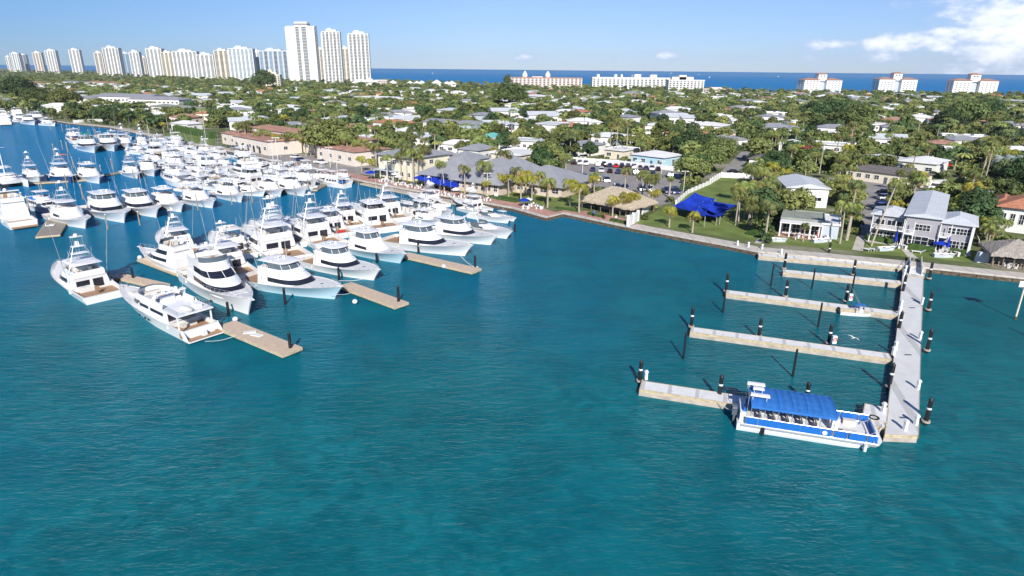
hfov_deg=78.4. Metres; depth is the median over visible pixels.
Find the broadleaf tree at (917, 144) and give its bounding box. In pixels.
[906,141,930,146]
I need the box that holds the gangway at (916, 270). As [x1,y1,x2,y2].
[909,255,922,274]
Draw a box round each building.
[374,146,452,180]
[440,150,491,161]
[488,147,532,158]
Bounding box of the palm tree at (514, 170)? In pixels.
[509,167,522,192]
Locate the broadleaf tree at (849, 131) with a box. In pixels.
[841,129,854,134]
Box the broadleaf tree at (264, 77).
[249,69,276,85]
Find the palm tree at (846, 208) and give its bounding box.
[834,200,854,243]
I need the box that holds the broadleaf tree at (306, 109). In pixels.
[300,107,309,113]
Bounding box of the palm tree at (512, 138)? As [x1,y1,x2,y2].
[508,135,517,146]
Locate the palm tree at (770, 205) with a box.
[759,199,780,231]
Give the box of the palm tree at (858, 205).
[845,202,862,235]
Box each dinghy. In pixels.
[772,237,787,241]
[811,238,830,242]
[876,246,896,250]
[932,253,955,257]
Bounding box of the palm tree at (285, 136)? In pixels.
[279,134,289,142]
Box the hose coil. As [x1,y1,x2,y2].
[868,414,879,419]
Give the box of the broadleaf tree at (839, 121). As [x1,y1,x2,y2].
[831,118,845,125]
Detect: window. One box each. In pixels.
[76,280,89,286]
[150,308,162,315]
[155,248,166,254]
[193,265,235,278]
[266,242,278,248]
[308,231,317,236]
[355,244,366,249]
[368,216,376,220]
[552,189,558,193]
[871,229,884,235]
[875,218,884,223]
[882,231,894,237]
[886,220,896,226]
[896,221,902,226]
[907,235,928,245]
[915,224,930,231]
[927,239,934,245]
[947,227,956,234]
[948,240,960,248]
[955,228,971,236]
[958,242,968,249]
[1009,213,1015,223]
[1017,214,1023,224]
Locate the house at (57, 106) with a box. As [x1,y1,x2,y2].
[40,103,63,112]
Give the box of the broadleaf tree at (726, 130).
[716,126,734,135]
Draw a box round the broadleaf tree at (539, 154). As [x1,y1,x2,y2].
[530,145,554,165]
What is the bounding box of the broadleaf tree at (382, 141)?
[376,138,387,144]
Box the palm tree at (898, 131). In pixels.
[893,129,902,133]
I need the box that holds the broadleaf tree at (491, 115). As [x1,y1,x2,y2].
[482,112,499,119]
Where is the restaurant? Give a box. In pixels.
[415,155,590,197]
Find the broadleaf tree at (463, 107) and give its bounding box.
[458,105,470,110]
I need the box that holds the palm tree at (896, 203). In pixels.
[888,200,906,207]
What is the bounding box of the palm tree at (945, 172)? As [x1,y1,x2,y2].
[939,170,952,180]
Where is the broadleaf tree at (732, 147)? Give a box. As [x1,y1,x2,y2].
[704,135,740,153]
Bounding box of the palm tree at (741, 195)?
[731,191,746,224]
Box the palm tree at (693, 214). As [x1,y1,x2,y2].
[686,210,701,232]
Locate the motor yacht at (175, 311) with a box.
[119,281,222,343]
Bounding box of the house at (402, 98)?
[382,96,413,103]
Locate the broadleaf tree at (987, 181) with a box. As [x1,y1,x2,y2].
[966,175,996,191]
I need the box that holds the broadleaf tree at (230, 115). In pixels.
[224,112,234,119]
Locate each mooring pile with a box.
[226,302,229,313]
[282,287,286,304]
[287,332,291,348]
[337,267,340,280]
[396,285,399,301]
[636,360,643,383]
[682,332,686,358]
[688,306,694,328]
[718,374,723,394]
[722,293,725,312]
[723,272,729,293]
[756,317,762,335]
[770,264,774,285]
[782,252,787,268]
[783,279,788,296]
[791,349,797,376]
[805,381,810,393]
[811,268,815,288]
[817,302,822,326]
[825,324,833,344]
[843,283,849,303]
[851,260,856,275]
[851,272,855,292]
[885,362,895,390]
[895,311,903,330]
[900,274,907,292]
[921,397,933,425]
[923,328,933,353]
[925,291,933,311]
[926,262,933,280]
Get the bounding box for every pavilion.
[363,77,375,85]
[432,80,440,85]
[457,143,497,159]
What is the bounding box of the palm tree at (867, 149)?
[862,146,876,153]
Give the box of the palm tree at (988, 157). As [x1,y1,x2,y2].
[985,154,998,165]
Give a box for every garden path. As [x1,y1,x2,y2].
[755,236,762,243]
[852,235,864,250]
[900,247,916,257]
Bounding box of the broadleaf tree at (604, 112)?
[600,109,610,115]
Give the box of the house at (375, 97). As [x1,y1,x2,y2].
[354,96,388,98]
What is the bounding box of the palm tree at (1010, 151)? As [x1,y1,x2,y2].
[1001,149,1020,155]
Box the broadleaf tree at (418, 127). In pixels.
[406,122,422,131]
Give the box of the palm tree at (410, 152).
[403,148,420,181]
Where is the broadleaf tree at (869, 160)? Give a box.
[865,154,882,163]
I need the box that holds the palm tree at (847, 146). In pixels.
[841,144,854,151]
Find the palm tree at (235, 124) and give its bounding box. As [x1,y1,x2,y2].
[231,121,242,132]
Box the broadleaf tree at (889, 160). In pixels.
[870,153,898,166]
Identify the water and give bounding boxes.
[0,65,1023,575]
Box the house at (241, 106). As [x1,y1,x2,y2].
[230,105,251,108]
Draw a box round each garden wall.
[73,119,102,122]
[555,157,594,163]
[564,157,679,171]
[710,172,759,183]
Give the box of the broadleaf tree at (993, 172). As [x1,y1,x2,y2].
[981,164,1000,177]
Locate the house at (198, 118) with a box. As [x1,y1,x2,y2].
[165,113,204,124]
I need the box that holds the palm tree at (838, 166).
[830,163,847,175]
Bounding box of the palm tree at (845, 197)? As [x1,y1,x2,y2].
[836,193,849,212]
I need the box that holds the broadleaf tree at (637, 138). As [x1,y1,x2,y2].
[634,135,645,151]
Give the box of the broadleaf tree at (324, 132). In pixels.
[296,117,358,145]
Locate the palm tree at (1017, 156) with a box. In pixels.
[1004,154,1023,159]
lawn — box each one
[164,131,216,145]
[506,192,582,210]
[636,177,777,242]
[770,235,856,251]
[864,242,976,262]
[931,177,955,181]
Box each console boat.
[296,170,317,188]
[400,188,420,215]
[456,189,481,212]
[494,200,516,220]
[837,293,874,316]
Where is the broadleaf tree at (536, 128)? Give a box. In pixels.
[532,125,546,131]
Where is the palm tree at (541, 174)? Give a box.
[534,171,545,179]
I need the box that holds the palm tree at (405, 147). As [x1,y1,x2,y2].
[399,144,413,180]
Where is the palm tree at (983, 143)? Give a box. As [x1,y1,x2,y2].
[976,140,986,162]
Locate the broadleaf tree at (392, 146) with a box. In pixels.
[383,144,394,149]
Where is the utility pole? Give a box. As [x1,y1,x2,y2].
[819,142,826,173]
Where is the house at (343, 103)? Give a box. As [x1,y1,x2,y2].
[323,100,346,105]
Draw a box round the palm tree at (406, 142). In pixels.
[399,140,415,147]
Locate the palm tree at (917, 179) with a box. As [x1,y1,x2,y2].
[888,171,929,193]
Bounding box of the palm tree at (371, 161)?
[365,158,376,174]
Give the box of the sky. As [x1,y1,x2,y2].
[0,0,1023,74]
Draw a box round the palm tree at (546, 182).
[541,177,556,207]
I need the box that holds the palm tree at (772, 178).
[761,176,778,181]
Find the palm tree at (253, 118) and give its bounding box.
[248,114,257,125]
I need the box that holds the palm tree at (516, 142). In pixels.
[511,139,520,146]
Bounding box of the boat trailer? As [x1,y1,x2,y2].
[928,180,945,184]
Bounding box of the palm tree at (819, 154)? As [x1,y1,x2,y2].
[811,151,821,172]
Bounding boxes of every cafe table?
[897,243,907,249]
[935,248,947,252]
[1004,261,1018,268]
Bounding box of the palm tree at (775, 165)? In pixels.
[763,162,780,172]
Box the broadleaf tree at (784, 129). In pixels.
[772,127,789,138]
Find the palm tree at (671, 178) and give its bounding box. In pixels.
[667,176,675,195]
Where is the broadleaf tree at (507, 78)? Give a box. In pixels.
[503,74,511,82]
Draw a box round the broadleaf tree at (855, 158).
[834,150,863,174]
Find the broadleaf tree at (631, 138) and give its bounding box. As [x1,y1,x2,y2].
[626,133,636,143]
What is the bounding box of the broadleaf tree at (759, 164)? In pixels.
[749,161,783,178]
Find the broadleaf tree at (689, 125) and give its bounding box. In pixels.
[685,121,700,128]
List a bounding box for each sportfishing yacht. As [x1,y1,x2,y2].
[11,108,23,121]
[16,104,36,124]
[18,151,43,181]
[20,96,46,122]
[31,168,90,228]
[36,108,55,125]
[37,142,76,182]
[47,213,121,304]
[64,140,103,183]
[65,114,100,152]
[67,153,130,222]
[88,113,119,150]
[106,162,161,217]
[107,117,133,147]
[119,148,141,178]
[128,143,159,175]
[133,131,148,146]
[134,124,147,142]
[138,134,163,158]
[138,163,184,211]
[139,141,163,163]
[144,127,167,147]
[151,199,197,252]
[153,130,190,163]
[157,137,185,167]
[170,160,215,207]
[173,163,212,191]
[174,135,185,153]
[175,149,191,171]
[177,144,202,173]
[181,133,203,156]
[184,134,205,163]
[188,135,227,172]
[197,203,257,275]
[198,133,225,159]
[198,136,213,152]
[203,158,220,181]
[204,157,244,201]
[207,134,232,157]
[208,193,257,258]
[217,160,245,183]
[226,127,250,160]
[227,143,262,185]
[233,138,267,164]
[233,161,264,195]
[239,207,342,298]
[240,182,312,257]
[248,186,306,246]
[249,158,283,196]
[255,152,279,183]
[267,146,307,195]
[280,154,295,171]
[283,147,316,184]
[284,177,346,248]
[299,203,380,279]
[306,180,355,237]
[314,157,328,182]
[325,173,364,227]
[337,189,406,262]
[349,166,402,233]
[368,171,411,222]
[382,185,472,255]
[407,170,450,206]
[411,195,439,224]
[425,186,451,214]
[428,181,497,244]
[452,180,492,211]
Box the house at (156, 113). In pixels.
[151,112,170,118]
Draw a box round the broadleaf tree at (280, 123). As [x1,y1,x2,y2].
[274,120,287,125]
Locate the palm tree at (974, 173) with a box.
[964,167,986,183]
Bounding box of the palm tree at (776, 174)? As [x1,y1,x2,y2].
[771,171,781,176]
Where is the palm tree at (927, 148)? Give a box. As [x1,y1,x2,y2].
[923,145,936,155]
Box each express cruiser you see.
[150,133,167,142]
[151,160,165,167]
[198,178,221,189]
[282,161,298,170]
[401,198,441,216]
[463,213,512,238]
[466,206,511,222]
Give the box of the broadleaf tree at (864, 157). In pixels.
[855,154,869,165]
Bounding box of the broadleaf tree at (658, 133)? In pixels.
[650,130,663,136]
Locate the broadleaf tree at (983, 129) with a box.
[972,125,990,132]
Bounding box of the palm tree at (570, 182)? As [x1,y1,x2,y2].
[561,178,579,206]
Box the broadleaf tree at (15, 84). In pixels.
[0,75,38,94]
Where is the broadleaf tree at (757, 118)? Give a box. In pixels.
[751,117,763,121]
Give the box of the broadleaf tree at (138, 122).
[133,120,143,125]
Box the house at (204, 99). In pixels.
[192,98,219,106]
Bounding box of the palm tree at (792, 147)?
[786,144,799,160]
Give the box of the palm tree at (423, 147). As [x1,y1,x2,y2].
[415,144,432,155]
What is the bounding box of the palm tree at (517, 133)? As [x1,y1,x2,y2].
[512,129,523,146]
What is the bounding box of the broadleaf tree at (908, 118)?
[899,114,917,123]
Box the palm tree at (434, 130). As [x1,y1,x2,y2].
[428,127,440,148]
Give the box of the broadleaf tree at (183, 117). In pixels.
[177,114,192,120]
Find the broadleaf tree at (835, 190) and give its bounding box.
[824,182,854,198]
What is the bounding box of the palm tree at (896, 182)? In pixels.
[870,177,907,245]
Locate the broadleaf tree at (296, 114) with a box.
[291,109,310,121]
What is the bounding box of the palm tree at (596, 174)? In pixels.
[589,172,600,189]
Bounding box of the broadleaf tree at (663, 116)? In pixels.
[656,113,668,120]
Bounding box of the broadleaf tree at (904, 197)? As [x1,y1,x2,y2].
[884,188,913,205]
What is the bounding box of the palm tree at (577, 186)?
[570,182,589,211]
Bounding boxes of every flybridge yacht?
[0,111,11,125]
[0,188,38,229]
[9,107,21,119]
[137,236,193,272]
[176,242,254,314]
[226,154,260,174]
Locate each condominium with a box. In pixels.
[78,93,191,109]
[797,73,842,92]
[871,72,918,91]
[945,73,998,93]
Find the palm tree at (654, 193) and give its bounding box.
[648,189,661,208]
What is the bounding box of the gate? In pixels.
[626,210,639,226]
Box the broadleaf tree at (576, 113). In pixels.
[566,109,581,118]
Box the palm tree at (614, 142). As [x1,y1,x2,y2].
[611,140,620,145]
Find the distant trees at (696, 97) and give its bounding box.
[0,69,1023,176]
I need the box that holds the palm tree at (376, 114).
[374,112,380,120]
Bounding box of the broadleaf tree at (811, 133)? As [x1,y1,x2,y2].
[802,130,822,138]
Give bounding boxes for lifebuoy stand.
[831,335,837,343]
[848,293,853,300]
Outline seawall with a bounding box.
[47,119,1023,282]
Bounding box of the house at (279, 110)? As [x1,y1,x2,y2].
[277,107,308,114]
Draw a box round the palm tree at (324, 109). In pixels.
[319,107,327,116]
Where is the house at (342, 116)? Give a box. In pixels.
[321,115,346,118]
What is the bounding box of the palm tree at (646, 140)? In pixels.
[636,135,655,150]
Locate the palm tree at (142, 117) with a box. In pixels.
[133,114,145,126]
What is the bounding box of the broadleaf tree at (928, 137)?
[926,135,935,139]
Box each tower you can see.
[5,55,12,70]
[9,52,24,71]
[21,53,30,71]
[32,51,46,72]
[44,49,61,72]
[68,48,85,73]
[93,51,106,74]
[102,46,125,75]
[122,51,131,74]
[129,50,144,75]
[142,55,148,73]
[145,46,163,76]
[160,50,174,75]
[172,49,198,77]
[195,52,216,77]
[213,48,230,78]
[227,46,256,79]
[255,49,259,70]
[258,48,289,78]
[265,70,282,89]
[285,22,320,81]
[319,46,323,79]
[321,28,343,83]
[342,46,349,80]
[347,30,371,81]
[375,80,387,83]
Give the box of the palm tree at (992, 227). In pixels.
[974,219,1005,246]
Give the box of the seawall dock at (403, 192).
[360,183,457,204]
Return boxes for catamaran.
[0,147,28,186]
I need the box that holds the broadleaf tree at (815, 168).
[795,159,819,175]
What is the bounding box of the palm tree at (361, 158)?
[355,156,365,171]
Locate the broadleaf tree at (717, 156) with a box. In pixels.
[688,142,727,163]
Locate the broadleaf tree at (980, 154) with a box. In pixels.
[976,148,994,161]
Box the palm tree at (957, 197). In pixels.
[951,195,962,210]
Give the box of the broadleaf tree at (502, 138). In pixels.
[495,130,511,148]
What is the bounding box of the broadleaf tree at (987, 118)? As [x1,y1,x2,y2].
[983,116,1002,122]
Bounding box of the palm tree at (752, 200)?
[740,194,774,225]
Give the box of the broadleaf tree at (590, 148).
[582,141,598,156]
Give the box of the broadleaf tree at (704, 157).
[696,154,710,172]
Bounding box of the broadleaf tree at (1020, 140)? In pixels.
[1016,136,1023,145]
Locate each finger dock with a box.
[639,380,886,434]
[689,327,891,364]
[726,290,899,319]
[757,253,902,271]
[782,269,901,287]
[862,403,888,423]
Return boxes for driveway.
[859,182,892,234]
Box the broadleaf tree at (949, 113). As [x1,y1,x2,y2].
[931,109,968,124]
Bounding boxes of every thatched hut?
[578,186,658,215]
[978,239,1023,269]
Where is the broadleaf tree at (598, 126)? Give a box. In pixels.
[592,122,604,129]
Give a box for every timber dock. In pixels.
[28,179,85,184]
[35,219,65,238]
[103,172,119,176]
[108,273,169,286]
[137,258,177,276]
[218,320,302,357]
[242,198,379,253]
[311,183,326,191]
[341,282,408,309]
[403,252,481,274]
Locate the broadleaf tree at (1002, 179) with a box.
[995,177,1015,182]
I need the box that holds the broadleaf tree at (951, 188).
[934,181,962,196]
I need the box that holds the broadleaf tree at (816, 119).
[810,115,825,124]
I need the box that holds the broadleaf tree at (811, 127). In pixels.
[804,125,821,131]
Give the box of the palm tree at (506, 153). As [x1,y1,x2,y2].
[494,149,512,158]
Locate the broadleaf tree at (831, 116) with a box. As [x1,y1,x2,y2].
[826,111,839,121]
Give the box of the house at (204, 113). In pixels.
[195,111,228,119]
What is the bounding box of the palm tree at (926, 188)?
[921,187,935,190]
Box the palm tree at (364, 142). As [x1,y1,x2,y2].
[357,138,367,145]
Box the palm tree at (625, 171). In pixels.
[620,167,632,187]
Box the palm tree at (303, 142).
[299,138,309,155]
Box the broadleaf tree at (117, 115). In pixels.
[110,111,124,124]
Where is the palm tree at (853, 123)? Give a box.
[848,120,859,134]
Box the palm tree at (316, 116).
[313,114,321,122]
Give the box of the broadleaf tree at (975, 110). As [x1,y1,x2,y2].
[942,99,994,119]
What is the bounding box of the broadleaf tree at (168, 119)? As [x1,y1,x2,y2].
[159,114,170,121]
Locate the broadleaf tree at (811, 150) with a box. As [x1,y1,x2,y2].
[804,148,818,156]
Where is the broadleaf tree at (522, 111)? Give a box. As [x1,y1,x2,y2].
[518,107,529,117]
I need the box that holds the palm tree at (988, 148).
[981,146,994,176]
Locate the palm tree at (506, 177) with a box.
[501,174,515,196]
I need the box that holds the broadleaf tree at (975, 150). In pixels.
[961,144,981,159]
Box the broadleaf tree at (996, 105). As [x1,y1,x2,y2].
[976,98,1010,114]
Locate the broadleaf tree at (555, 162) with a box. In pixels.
[542,158,562,167]
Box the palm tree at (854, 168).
[847,165,858,176]
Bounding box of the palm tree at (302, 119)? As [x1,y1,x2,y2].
[298,116,306,122]
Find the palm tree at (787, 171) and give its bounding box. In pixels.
[780,168,792,174]
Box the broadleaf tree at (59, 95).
[46,87,83,102]
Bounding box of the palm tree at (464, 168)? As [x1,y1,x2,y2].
[457,164,471,193]
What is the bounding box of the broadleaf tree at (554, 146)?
[527,138,564,156]
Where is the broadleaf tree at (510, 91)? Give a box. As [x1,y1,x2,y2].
[492,82,529,102]
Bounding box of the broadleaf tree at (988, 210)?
[962,202,1003,235]
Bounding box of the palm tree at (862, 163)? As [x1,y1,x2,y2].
[858,161,868,165]
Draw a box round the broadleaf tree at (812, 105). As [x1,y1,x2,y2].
[798,101,819,114]
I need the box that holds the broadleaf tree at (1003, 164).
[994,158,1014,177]
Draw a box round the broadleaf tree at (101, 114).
[94,110,109,123]
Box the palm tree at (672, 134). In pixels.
[668,132,680,152]
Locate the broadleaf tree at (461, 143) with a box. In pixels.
[453,140,469,150]
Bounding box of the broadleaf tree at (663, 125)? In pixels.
[655,119,674,135]
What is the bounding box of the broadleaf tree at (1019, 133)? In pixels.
[1012,129,1023,145]
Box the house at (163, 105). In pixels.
[151,104,205,111]
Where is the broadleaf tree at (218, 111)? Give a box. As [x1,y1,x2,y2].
[209,107,227,123]
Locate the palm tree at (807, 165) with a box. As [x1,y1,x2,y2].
[800,162,812,175]
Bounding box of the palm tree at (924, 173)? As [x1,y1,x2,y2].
[909,170,928,191]
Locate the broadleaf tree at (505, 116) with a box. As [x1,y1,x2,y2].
[497,114,510,118]
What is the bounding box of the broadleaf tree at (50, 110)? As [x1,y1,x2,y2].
[45,107,56,116]
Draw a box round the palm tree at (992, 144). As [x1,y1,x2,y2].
[985,141,1001,176]
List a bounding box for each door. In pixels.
[93,277,103,285]
[167,313,195,323]
[232,259,240,266]
[281,240,290,248]
[320,229,327,236]
[334,222,340,227]
[379,215,385,221]
[782,223,789,232]
[791,224,799,233]
[801,225,809,234]
[810,226,819,234]
[894,234,901,243]
[936,240,943,249]
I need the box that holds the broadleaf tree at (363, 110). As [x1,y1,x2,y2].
[355,104,370,116]
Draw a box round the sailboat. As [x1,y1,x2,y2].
[158,141,171,171]
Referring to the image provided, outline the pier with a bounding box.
[883,276,923,442]
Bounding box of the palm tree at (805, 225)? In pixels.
[800,222,810,241]
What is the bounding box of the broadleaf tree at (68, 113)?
[61,110,75,118]
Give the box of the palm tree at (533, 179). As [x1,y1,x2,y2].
[526,175,539,198]
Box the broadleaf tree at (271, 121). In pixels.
[264,117,282,124]
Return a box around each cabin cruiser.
[24,189,56,212]
[65,128,79,143]
[126,143,144,154]
[160,163,191,186]
[163,134,187,148]
[165,131,184,143]
[187,168,208,180]
[200,163,228,178]
[216,152,233,170]
[222,170,244,188]
[253,157,267,172]
[266,159,290,177]
[298,156,317,177]
[317,170,351,188]
[331,169,352,182]
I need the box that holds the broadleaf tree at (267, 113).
[262,111,270,116]
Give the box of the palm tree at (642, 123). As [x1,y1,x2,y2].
[639,122,646,128]
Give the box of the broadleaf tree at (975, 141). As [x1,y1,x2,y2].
[972,136,994,146]
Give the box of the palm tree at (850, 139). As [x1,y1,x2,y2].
[847,137,855,143]
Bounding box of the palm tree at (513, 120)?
[509,117,515,131]
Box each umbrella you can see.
[447,183,459,186]
[933,241,946,247]
[946,236,950,251]
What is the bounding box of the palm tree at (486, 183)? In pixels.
[480,180,491,195]
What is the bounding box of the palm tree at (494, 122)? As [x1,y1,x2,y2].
[489,120,500,132]
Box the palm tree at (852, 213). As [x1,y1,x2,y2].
[845,207,857,240]
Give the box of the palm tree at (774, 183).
[764,179,782,214]
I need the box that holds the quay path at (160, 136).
[78,123,281,161]
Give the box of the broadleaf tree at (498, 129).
[493,125,508,133]
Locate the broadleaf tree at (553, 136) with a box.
[542,133,561,141]
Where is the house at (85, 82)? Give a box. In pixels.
[61,81,91,83]
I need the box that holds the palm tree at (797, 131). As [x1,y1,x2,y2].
[792,128,801,139]
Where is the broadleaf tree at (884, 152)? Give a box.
[877,150,891,154]
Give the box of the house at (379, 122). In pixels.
[372,119,419,128]
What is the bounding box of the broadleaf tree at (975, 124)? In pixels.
[968,120,981,126]
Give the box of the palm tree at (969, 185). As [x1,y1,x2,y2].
[961,181,986,191]
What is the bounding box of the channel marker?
[1014,281,1023,319]
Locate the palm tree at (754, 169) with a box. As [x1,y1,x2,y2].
[743,162,760,179]
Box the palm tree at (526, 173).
[518,170,532,194]
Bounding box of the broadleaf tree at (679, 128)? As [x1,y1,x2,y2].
[669,125,683,133]
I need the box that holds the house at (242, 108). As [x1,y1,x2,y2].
[225,107,254,114]
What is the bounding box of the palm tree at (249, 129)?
[245,127,253,132]
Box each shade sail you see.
[669,193,715,226]
[689,202,724,225]
[701,200,736,224]
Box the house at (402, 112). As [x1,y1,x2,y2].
[390,109,414,114]
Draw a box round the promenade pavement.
[295,164,636,224]
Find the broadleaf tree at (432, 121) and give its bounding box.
[426,119,442,125]
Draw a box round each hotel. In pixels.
[510,71,581,88]
[591,74,669,89]
[665,75,704,90]
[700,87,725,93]
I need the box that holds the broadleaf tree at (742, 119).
[734,117,747,122]
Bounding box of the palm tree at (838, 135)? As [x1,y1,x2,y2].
[832,132,847,152]
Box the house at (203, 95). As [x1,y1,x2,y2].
[189,93,212,97]
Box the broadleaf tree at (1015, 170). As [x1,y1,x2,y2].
[998,157,1023,180]
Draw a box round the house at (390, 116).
[371,112,398,118]
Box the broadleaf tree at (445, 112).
[440,110,452,114]
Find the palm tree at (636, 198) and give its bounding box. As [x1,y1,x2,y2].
[630,192,640,213]
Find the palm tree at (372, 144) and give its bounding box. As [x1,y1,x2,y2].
[368,142,380,165]
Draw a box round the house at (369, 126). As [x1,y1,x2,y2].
[345,123,372,134]
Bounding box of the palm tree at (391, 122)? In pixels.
[385,120,395,128]
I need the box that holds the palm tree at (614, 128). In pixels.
[610,126,624,132]
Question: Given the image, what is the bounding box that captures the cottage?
[777,209,840,239]
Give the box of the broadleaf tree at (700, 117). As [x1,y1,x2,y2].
[695,113,709,120]
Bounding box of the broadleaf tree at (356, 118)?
[348,114,367,124]
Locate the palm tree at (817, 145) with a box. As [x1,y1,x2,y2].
[812,141,833,151]
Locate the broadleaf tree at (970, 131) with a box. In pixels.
[961,128,975,133]
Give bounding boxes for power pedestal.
[644,370,648,379]
[880,402,886,412]
[891,346,896,354]
[902,419,909,430]
[913,414,920,425]
[915,379,921,389]
[918,331,922,339]
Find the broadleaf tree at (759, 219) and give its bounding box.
[748,212,771,229]
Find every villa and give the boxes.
[219,124,391,166]
[996,193,1023,233]
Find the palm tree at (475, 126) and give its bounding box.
[471,123,483,129]
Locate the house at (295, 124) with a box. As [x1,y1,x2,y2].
[288,123,310,126]
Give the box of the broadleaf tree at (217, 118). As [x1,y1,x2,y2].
[209,114,225,127]
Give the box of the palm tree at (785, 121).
[782,119,793,124]
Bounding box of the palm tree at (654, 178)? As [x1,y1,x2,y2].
[644,173,663,208]
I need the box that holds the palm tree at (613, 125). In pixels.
[607,121,615,146]
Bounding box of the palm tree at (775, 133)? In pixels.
[766,130,779,149]
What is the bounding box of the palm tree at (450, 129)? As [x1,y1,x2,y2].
[445,125,454,132]
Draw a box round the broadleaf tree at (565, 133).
[562,131,571,140]
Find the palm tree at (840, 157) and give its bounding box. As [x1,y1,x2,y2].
[835,153,851,173]
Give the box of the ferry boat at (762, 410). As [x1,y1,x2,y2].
[731,381,881,451]
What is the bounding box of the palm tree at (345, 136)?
[339,133,353,145]
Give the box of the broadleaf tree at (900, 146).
[896,143,913,151]
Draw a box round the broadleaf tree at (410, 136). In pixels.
[398,131,416,143]
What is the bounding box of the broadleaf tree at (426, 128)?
[420,125,436,133]
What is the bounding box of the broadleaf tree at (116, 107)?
[111,103,126,111]
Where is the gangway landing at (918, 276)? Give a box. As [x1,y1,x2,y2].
[902,267,925,277]
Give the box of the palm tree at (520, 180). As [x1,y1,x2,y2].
[514,175,528,198]
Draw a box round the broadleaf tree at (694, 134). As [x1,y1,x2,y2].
[670,127,711,147]
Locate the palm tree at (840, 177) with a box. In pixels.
[832,174,850,189]
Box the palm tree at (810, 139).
[806,137,815,144]
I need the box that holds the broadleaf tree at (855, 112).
[839,103,880,121]
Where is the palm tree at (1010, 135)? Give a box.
[1004,133,1014,139]
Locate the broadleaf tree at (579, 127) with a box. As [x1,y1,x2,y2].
[572,124,588,133]
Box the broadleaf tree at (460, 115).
[450,111,466,119]
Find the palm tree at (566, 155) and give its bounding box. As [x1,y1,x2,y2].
[559,152,573,168]
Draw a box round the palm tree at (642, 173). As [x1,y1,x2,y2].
[635,169,650,194]
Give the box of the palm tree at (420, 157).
[411,154,424,181]
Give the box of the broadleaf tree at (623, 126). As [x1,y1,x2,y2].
[610,121,626,132]
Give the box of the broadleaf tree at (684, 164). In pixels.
[672,152,712,175]
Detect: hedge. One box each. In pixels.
[172,125,215,138]
[489,195,520,202]
[555,206,577,211]
[587,212,603,217]
[609,218,626,223]
[746,219,778,236]
[864,233,894,243]
[907,243,934,252]
[929,171,946,178]
[948,247,965,255]
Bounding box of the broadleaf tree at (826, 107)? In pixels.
[815,98,851,115]
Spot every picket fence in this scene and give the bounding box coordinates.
[642,206,650,213]
[675,180,710,204]
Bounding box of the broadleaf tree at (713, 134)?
[705,131,716,138]
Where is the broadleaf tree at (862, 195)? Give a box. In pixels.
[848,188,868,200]
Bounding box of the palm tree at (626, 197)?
[619,192,635,216]
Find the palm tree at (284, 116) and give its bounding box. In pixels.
[280,114,287,121]
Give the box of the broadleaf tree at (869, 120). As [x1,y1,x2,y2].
[858,116,873,124]
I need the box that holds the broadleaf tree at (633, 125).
[630,123,639,128]
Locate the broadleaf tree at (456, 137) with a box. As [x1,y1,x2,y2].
[449,134,465,139]
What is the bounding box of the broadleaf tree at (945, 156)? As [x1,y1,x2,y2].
[934,151,951,159]
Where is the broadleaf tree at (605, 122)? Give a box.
[600,119,612,128]
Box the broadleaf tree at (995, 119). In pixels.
[987,118,1005,122]
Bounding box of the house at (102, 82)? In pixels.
[87,81,129,85]
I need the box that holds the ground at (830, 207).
[0,68,1023,272]
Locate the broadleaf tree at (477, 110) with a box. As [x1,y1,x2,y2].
[474,108,484,112]
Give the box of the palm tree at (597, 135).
[593,133,601,137]
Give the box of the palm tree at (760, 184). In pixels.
[749,180,765,213]
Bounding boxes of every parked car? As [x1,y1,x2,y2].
[313,159,327,163]
[598,166,603,171]
[603,175,610,181]
[638,183,646,190]
[662,186,672,193]
[671,186,680,193]
[727,169,740,172]
[871,202,886,206]
[876,189,891,193]
[876,193,888,198]
[876,198,887,202]
[924,183,938,187]
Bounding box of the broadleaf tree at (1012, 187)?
[992,178,1023,195]
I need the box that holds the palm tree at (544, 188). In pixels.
[538,180,555,204]
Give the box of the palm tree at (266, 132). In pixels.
[262,130,272,135]
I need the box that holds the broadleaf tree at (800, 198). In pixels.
[775,187,816,209]
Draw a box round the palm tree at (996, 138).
[985,136,1003,165]
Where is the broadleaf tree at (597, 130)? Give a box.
[591,128,599,133]
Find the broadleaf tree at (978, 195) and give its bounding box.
[957,186,999,208]
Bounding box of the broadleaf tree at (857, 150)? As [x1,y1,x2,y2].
[845,147,860,152]
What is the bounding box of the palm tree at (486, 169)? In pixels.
[475,160,493,194]
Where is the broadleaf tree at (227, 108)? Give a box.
[221,105,234,110]
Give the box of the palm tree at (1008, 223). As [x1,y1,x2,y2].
[999,218,1014,230]
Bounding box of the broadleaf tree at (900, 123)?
[887,120,905,130]
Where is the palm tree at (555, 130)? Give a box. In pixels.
[549,128,558,133]
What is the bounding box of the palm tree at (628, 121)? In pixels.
[622,118,633,148]
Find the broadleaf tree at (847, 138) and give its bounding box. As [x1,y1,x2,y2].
[834,131,850,142]
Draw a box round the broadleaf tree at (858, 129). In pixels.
[854,127,861,134]
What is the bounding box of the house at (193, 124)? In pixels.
[171,120,202,129]
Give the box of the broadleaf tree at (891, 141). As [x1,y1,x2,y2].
[888,136,906,143]
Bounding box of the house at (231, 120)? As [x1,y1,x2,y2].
[227,117,254,130]
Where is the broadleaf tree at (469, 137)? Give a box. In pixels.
[465,133,480,140]
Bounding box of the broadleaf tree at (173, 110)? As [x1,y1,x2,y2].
[168,106,184,115]
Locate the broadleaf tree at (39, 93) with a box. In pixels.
[17,86,51,101]
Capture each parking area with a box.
[252,152,378,175]
[566,163,682,205]
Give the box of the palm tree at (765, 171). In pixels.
[754,166,773,179]
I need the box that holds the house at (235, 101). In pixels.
[230,100,244,103]

